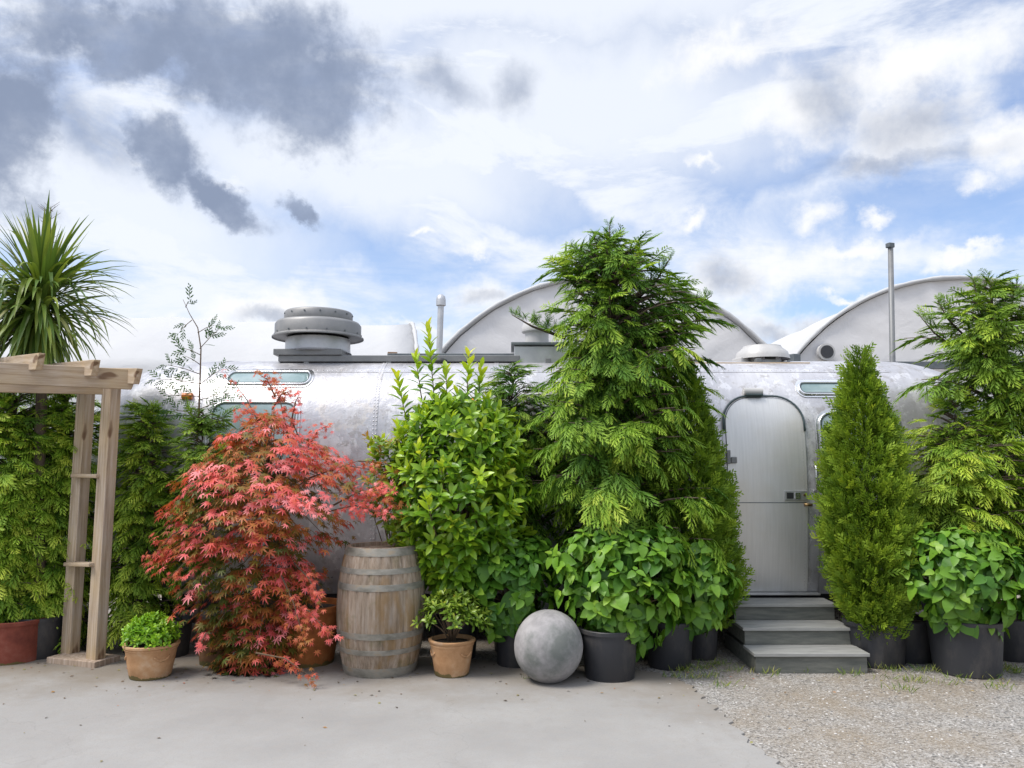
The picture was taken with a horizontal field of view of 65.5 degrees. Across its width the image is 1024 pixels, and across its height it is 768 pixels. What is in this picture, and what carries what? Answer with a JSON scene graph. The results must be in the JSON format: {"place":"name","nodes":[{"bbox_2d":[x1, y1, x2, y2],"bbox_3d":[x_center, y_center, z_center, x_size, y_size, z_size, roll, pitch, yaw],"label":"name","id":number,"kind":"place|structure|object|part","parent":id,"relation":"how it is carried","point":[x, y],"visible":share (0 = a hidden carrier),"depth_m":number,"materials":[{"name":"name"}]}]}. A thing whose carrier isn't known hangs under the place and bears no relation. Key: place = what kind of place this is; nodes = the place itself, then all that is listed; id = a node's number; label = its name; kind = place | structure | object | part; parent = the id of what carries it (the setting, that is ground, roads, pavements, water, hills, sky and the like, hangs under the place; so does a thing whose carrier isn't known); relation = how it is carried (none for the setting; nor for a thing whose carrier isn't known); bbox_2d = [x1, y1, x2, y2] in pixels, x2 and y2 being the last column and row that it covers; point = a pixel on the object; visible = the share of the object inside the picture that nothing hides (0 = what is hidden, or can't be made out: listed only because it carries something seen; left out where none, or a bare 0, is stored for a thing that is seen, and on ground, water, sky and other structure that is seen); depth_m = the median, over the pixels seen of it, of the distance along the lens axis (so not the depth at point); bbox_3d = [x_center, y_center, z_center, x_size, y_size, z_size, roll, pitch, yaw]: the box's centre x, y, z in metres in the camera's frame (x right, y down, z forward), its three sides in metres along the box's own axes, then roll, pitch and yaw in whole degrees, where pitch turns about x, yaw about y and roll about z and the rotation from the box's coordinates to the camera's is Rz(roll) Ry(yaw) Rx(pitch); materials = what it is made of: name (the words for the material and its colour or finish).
{"place":"outdoors","nodes":[
{"label":"outdoors","id":0,"kind":"place"},
{"bbox_2d":[0,646,783,767],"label":"pavement","id":1,"kind":"structure","parent":0,"point":[196,719],"depth_m":4.90,"materials":[{"name":"concrete"}]},
{"bbox_2d":[0,393,72,665],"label":"potted cypress","id":2,"kind":"object","parent":1,"relation":"on","point":[18,642],"visible":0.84,"depth_m":6.49,"materials":[{"name":"green plant"}]},
{"bbox_2d":[0,394,126,653],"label":"potted cypress","id":3,"kind":"object","parent":1,"relation":"on","point":[62,434],"visible":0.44,"depth_m":6.69,"materials":[{"name":"green plant"}]},
{"bbox_2d":[0,190,134,659],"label":"cordyline palm","id":4,"kind":"object","parent":1,"relation":"on","point":[29,322],"visible":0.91,"depth_m":6.66,"materials":[{"name":"green plant"}]},
{"bbox_2d":[0,353,142,667],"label":"garden pergola","id":5,"kind":"object","parent":1,"relation":"on","point":[85,381],"visible":0.98,"depth_m":6.35,"materials":[{"name":"brown wood"}]},
{"bbox_2d":[88,396,189,653],"bbox_3d":[-3.157,1.194,6.867,0.861,2.165,0.811,3,-6,-27],"label":"potted cypress","id":6,"kind":"object","parent":1,"relation":"on","point":[137,516],"visible":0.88,"depth_m":6.71,"materials":[{"name":"green plant"}]},
{"bbox_2d":[120,610,182,680],"bbox_3d":[-2.705,1.940,5.975,0.462,0.481,0.457,0,-6,0],"label":"potted boxwood","id":7,"kind":"object","parent":1,"relation":"on","point":[150,646],"visible":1,"depth_m":5.83,"materials":[{"name":"ceramic"}]},
{"bbox_2d":[169,614,193,657],"bbox_3d":[-2.865,2.107,6.625,0.402,0.300,0.404,0,-6,0],"label":"nursery pot","id":8,"kind":"object","parent":1,"relation":"on","point":[184,644],"visible":0.32,"depth_m":6.58,"materials":[{"name":"black plastic"}]},
{"bbox_2d":[144,283,257,665],"bbox_3d":[-2.614,0.698,6.808,1.073,3.140,0.964,0,-6,0],"label":"potted sapling","id":9,"kind":"object","parent":1,"relation":"on","point":[201,426],"visible":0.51,"depth_m":6.75,"materials":[{"name":"green plant"}]},
{"bbox_2d":[140,369,410,687],"bbox_3d":[-1.778,1.037,6.289,2.107,2.388,1.353,0,-6,0],"label":"japanese maple","id":10,"kind":"object","parent":1,"relation":"on","point":[303,634],"visible":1,"depth_m":6.00,"materials":[{"name":"plant"}]},
{"bbox_2d":[336,541,424,678],"bbox_3d":[-1.016,1.727,6.181,0.676,0.945,0.679,0,-6,0],"label":"wine barrel","id":11,"kind":"object","parent":1,"relation":"on","point":[380,592],"visible":0.95,"depth_m":5.91,"materials":[{"name":"brown wood"}]},
{"bbox_2d":[357,430,421,540],"bbox_3d":[-0.989,1.315,6.531,0.591,1.857,0.864,0,-6,0],"label":"barrel shrub","id":12,"kind":"object","parent":11,"relation":"in","point":[367,481],"visible":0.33,"depth_m":6.33,"materials":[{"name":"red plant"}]},
{"bbox_2d":[411,586,493,677],"bbox_3d":[-0.423,1.857,5.990,0.553,0.648,0.552,-4,-7,33],"label":"potted shrub","id":13,"kind":"object","parent":1,"relation":"on","point":[451,652],"visible":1,"depth_m":5.91,"materials":[{"name":"green plant"}]},
{"bbox_2d":[3,647,1016,761],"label":"leaf litter","id":14,"kind":"object","parent":1,"relation":"on","point":[496,693],"visible":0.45,"depth_m":5.78,"materials":[{"name":"brown plant"}]},
{"bbox_2d":[463,535,565,667],"bbox_3d":[-0.005,1.704,6.252,0.830,1.028,0.725,-5,-7,41],"label":"potted hydrangea","id":15,"kind":"object","parent":1,"relation":"on","point":[515,607],"visible":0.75,"depth_m":6.09,"materials":[{"name":"green plant"}]},
{"bbox_2d":[514,609,582,683],"bbox_3d":[0.268,1.922,5.842,0.504,0.519,0.504,0,-6,0],"label":"concrete ball","id":16,"kind":"object","parent":1,"relation":"on","point":[548,646],"visible":1,"depth_m":5.66,"materials":[{"name":"grey concrete"}]},
{"bbox_2d":[545,522,698,682],"bbox_3d":[0.821,1.636,6.104,1.145,1.135,0.908,0,-6,0],"label":"potted hydrangea","id":17,"kind":"object","parent":1,"relation":"on","point":[616,624],"visible":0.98,"depth_m":5.82,"materials":[{"name":"green plant"}]},
{"bbox_2d":[0,0,1023,352],"label":"sky","id":18,"kind":"structure","parent":0,"point":[374,161],"materials":[{"name":"blue"}]},
{"bbox_2d":[84,548,1023,767],"bbox_3d":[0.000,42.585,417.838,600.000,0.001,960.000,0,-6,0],"label":"ground","id":19,"kind":"structure","parent":0,"point":[485,649],"depth_m":5.11,"materials":[{"name":"beige gravel"}]},
{"bbox_2d":[0,316,418,471],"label":"hoop tent","id":20,"kind":"object","parent":19,"relation":"on","point":[145,344],"visible":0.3,"depth_m":13.26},
{"bbox_2d":[436,294,445,352],"bbox_3d":[-1.161,0.690,12.593,0.195,4.287,0.156,0,-6,0],"label":"flue pipe","id":21,"kind":"object","parent":19,"relation":"on","point":[440,301],"visible":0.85,"depth_m":12.72,"materials":[{"name":"metal"}]},
{"bbox_2d":[364,316,544,658],"bbox_3d":[-0.410,0.837,6.455,1.301,2.794,1.263,5,-8,-43],"label":"potted laurel","id":22,"kind":"object","parent":19,"relation":"on","point":[450,543],"visible":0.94,"depth_m":6.15,"materials":[{"name":"green plant"}]},
{"bbox_2d":[467,359,577,650],"bbox_3d":[0.126,1.037,6.912,1.128,2.486,1.008,0,-6,0],"label":"potted cypress","id":23,"kind":"object","parent":19,"relation":"on","point":[499,393],"visible":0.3,"depth_m":6.83,"materials":[{"name":"green plant"}]},
{"bbox_2d":[86,353,1011,634],"bbox_3d":[0.250,1.053,8.202,9.200,2.706,2.475,0,-6,0],"label":"travel trailer","id":24,"kind":"object","parent":19,"relation":"on","point":[770,423],"visible":0.3,"depth_m":7.15,"materials":[{"name":"metal"}]},
{"bbox_3d":[-2.317,0.485,7.129,0.831,0.712,0.140,0,-6,0],"label":"window","id":25,"kind":"part","parent":24,"relation":"part of","materials":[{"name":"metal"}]},
{"bbox_3d":[-2.257,-0.056,7.423,0.826,0.187,0.218,0,-6,0],"label":"roof window","id":26,"kind":"part","parent":24,"relation":"part of","materials":[{"name":"glass"}]},
{"bbox_2d":[271,307,363,356],"bbox_3d":[-1.955,-0.491,8.036,0.904,0.477,0.904,0,-6,0],"label":"roof exhaust vent","id":27,"kind":"object","parent":24,"relation":"on","point":[315,331],"visible":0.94,"depth_m":7.73,"materials":[{"name":"silver metal"}]},
{"bbox_2d":[435,358,450,362],"bbox_3d":[-0.690,-0.228,7.809,0.200,0.065,0.200,0,-6,0],"label":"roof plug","id":28,"kind":"object","parent":24,"relation":"on","point":[439,360],"visible":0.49,"depth_m":7.72,"materials":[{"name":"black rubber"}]},
{"bbox_2d":[511,321,566,362],"bbox_3d":[0.271,-0.347,8.022,0.560,0.567,0.560,0,-6,0],"label":"rooftop fan unit","id":29,"kind":"object","parent":24,"relation":"on","point":[536,346],"visible":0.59,"depth_m":7.77,"materials":[{"name":"metal"}]},
{"bbox_2d":[732,344,789,361],"bbox_3d":[2.503,-0.281,8.016,0.567,0.222,0.536,0,-6,0],"label":"roof exhaust vent","id":30,"kind":"object","parent":24,"relation":"on","point":[771,353],"visible":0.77,"depth_m":7.83,"materials":[{"name":"metal"}]},
{"bbox_3d":[2.270,0.973,7.059,0.731,1.723,0.184,0,-6,0],"label":"door","id":31,"kind":"part","parent":24,"relation":"part of","materials":[{"name":"metal"}]},
{"bbox_2d":[787,354,800,360],"bbox_3d":[2.924,-0.263,8.265,0.100,0.090,0.100,3,-6,-28],"label":"junction box","id":32,"kind":"object","parent":24,"relation":"on","point":[795,357],"visible":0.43,"depth_m":8.22,"materials":[{"name":"metal"}]},
{"bbox_3d":[3.011,0.039,7.309,0.826,0.175,0.140,0,-6,0],"label":"roof window","id":33,"kind":"part","parent":24,"relation":"part of","materials":[{"name":"glass"}]},
{"bbox_3d":[3.103,0.481,7.109,0.769,0.512,0.099,0,-6,0],"label":"window","id":34,"kind":"part","parent":24,"relation":"part of","materials":[{"name":"metal"}]},
{"bbox_2d":[442,278,766,360],"bbox_3d":[1.658,1.175,20.963,6.342,4.954,14.048,0,-6,0],"label":"hoop tent","id":35,"kind":"object","parent":19,"relation":"on","point":[496,327],"visible":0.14,"depth_m":14.20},
{"bbox_2d":[510,217,737,653],"bbox_3d":[0.811,0.409,6.727,2.156,3.699,1.841,0,-6,0],"label":"potted cypress","id":36,"kind":"object","parent":19,"relation":"on","point":[608,369],"visible":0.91,"depth_m":6.41,"materials":[{"name":"green plant"}]},
{"bbox_2d":[646,539,742,670],"bbox_3d":[1.425,1.721,6.297,0.786,1.004,0.580,0,-6,0],"label":"potted hydrangea","id":37,"kind":"object","parent":19,"relation":"on","point":[704,611],"visible":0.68,"depth_m":6.14,"materials":[{"name":"green plant"}]},
{"bbox_2d":[635,353,754,633],"bbox_3d":[1.465,0.986,6.756,1.088,2.557,1.031,-3,-6,25],"label":"potted thuja","id":38,"kind":"object","parent":19,"relation":"on","point":[725,532],"visible":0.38,"depth_m":6.51,"materials":[{"name":"green plant"}]},
{"bbox_2d":[692,627,717,660],"bbox_3d":[1.553,2.087,6.577,0.316,0.330,0.320,0,-6,0],"label":"nursery pot","id":39,"kind":"object","parent":19,"relation":"on","point":[704,648],"visible":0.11,"depth_m":6.45,"materials":[{"name":"black plastic"}]},
{"bbox_2d":[431,657,1023,691],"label":"grass","id":40,"kind":"structure","parent":19,"relation":"on","point":[1016,670],"depth_m":5.96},
{"bbox_2d":[725,598,869,672],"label":"entry steps","id":41,"kind":"structure","parent":19,"relation":"on","point":[794,635],"depth_m":6.35,"materials":[{"name":"grey concrete"}]},
{"bbox_2d":[636,650,1023,767],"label":"gravel","id":42,"kind":"structure","parent":19,"relation":"on","point":[1003,763],"depth_m":5.08,"materials":[{"name":"grey gravel"}]},
{"bbox_2d":[805,342,928,668],"bbox_3d":[2.872,0.934,6.433,0.944,2.596,0.924,0,-6,0],"label":"potted thuja","id":43,"kind":"object","parent":19,"relation":"on","point":[865,604],"visible":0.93,"depth_m":6.23,"materials":[{"name":"green plant"}]},
{"bbox_2d":[885,242,895,361],"bbox_3d":[4.782,0.384,9.910,0.147,4.370,0.088,0,-6,0],"label":"steel pole","id":44,"kind":"object","parent":19,"relation":"on","point":[890,246],"visible":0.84,"depth_m":10.03,"materials":[{"name":"metal"}]},
{"bbox_2d":[771,275,1023,518],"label":"hoop tent","id":45,"kind":"object","parent":19,"relation":"on","point":[863,321],"visible":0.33,"depth_m":14.21,"materials":[{"name":"white fabric"}]},
{"bbox_2d":[883,614,931,663],"bbox_3d":[3.233,2.082,6.527,0.468,0.330,0.465,0,-6,0],"label":"nursery pot","id":46,"kind":"object","parent":19,"relation":"on","point":[917,649],"visible":0.21,"depth_m":6.33,"materials":[{"name":"black plastic"}]},
{"bbox_2d":[901,386,1023,621],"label":"potted cypress","id":47,"kind":"object","parent":46,"relation":"in","point":[973,503],"visible":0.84,"depth_m":6.31,"materials":[{"name":"green plant"}]},
{"bbox_2d":[882,361,1021,368],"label":"gutter beam","id":48,"kind":"structure","parent":19,"relation":"on","point":[939,365],"depth_m":13.90,"materials":[{"name":"metal"}]},
{"bbox_2d":[886,522,1023,678],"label":"potted hydrangea","id":49,"kind":"object","parent":19,"relation":"on","point":[959,593],"visible":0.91,"depth_m":5.90,"materials":[{"name":"green plant"}]},
{"bbox_2d":[890,268,1023,662],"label":"potted cypress","id":50,"kind":"object","parent":19,"relation":"on","point":[988,344],"visible":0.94,"depth_m":6.57,"materials":[{"name":"green plant"}]},
{"bbox_2d":[1005,451,1023,619],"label":"potted cypress","id":51,"kind":"object","parent":19,"relation":"on","point":[1016,519],"visible":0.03,"depth_m":6.82,"materials":[{"name":"green plant"}]}
]}

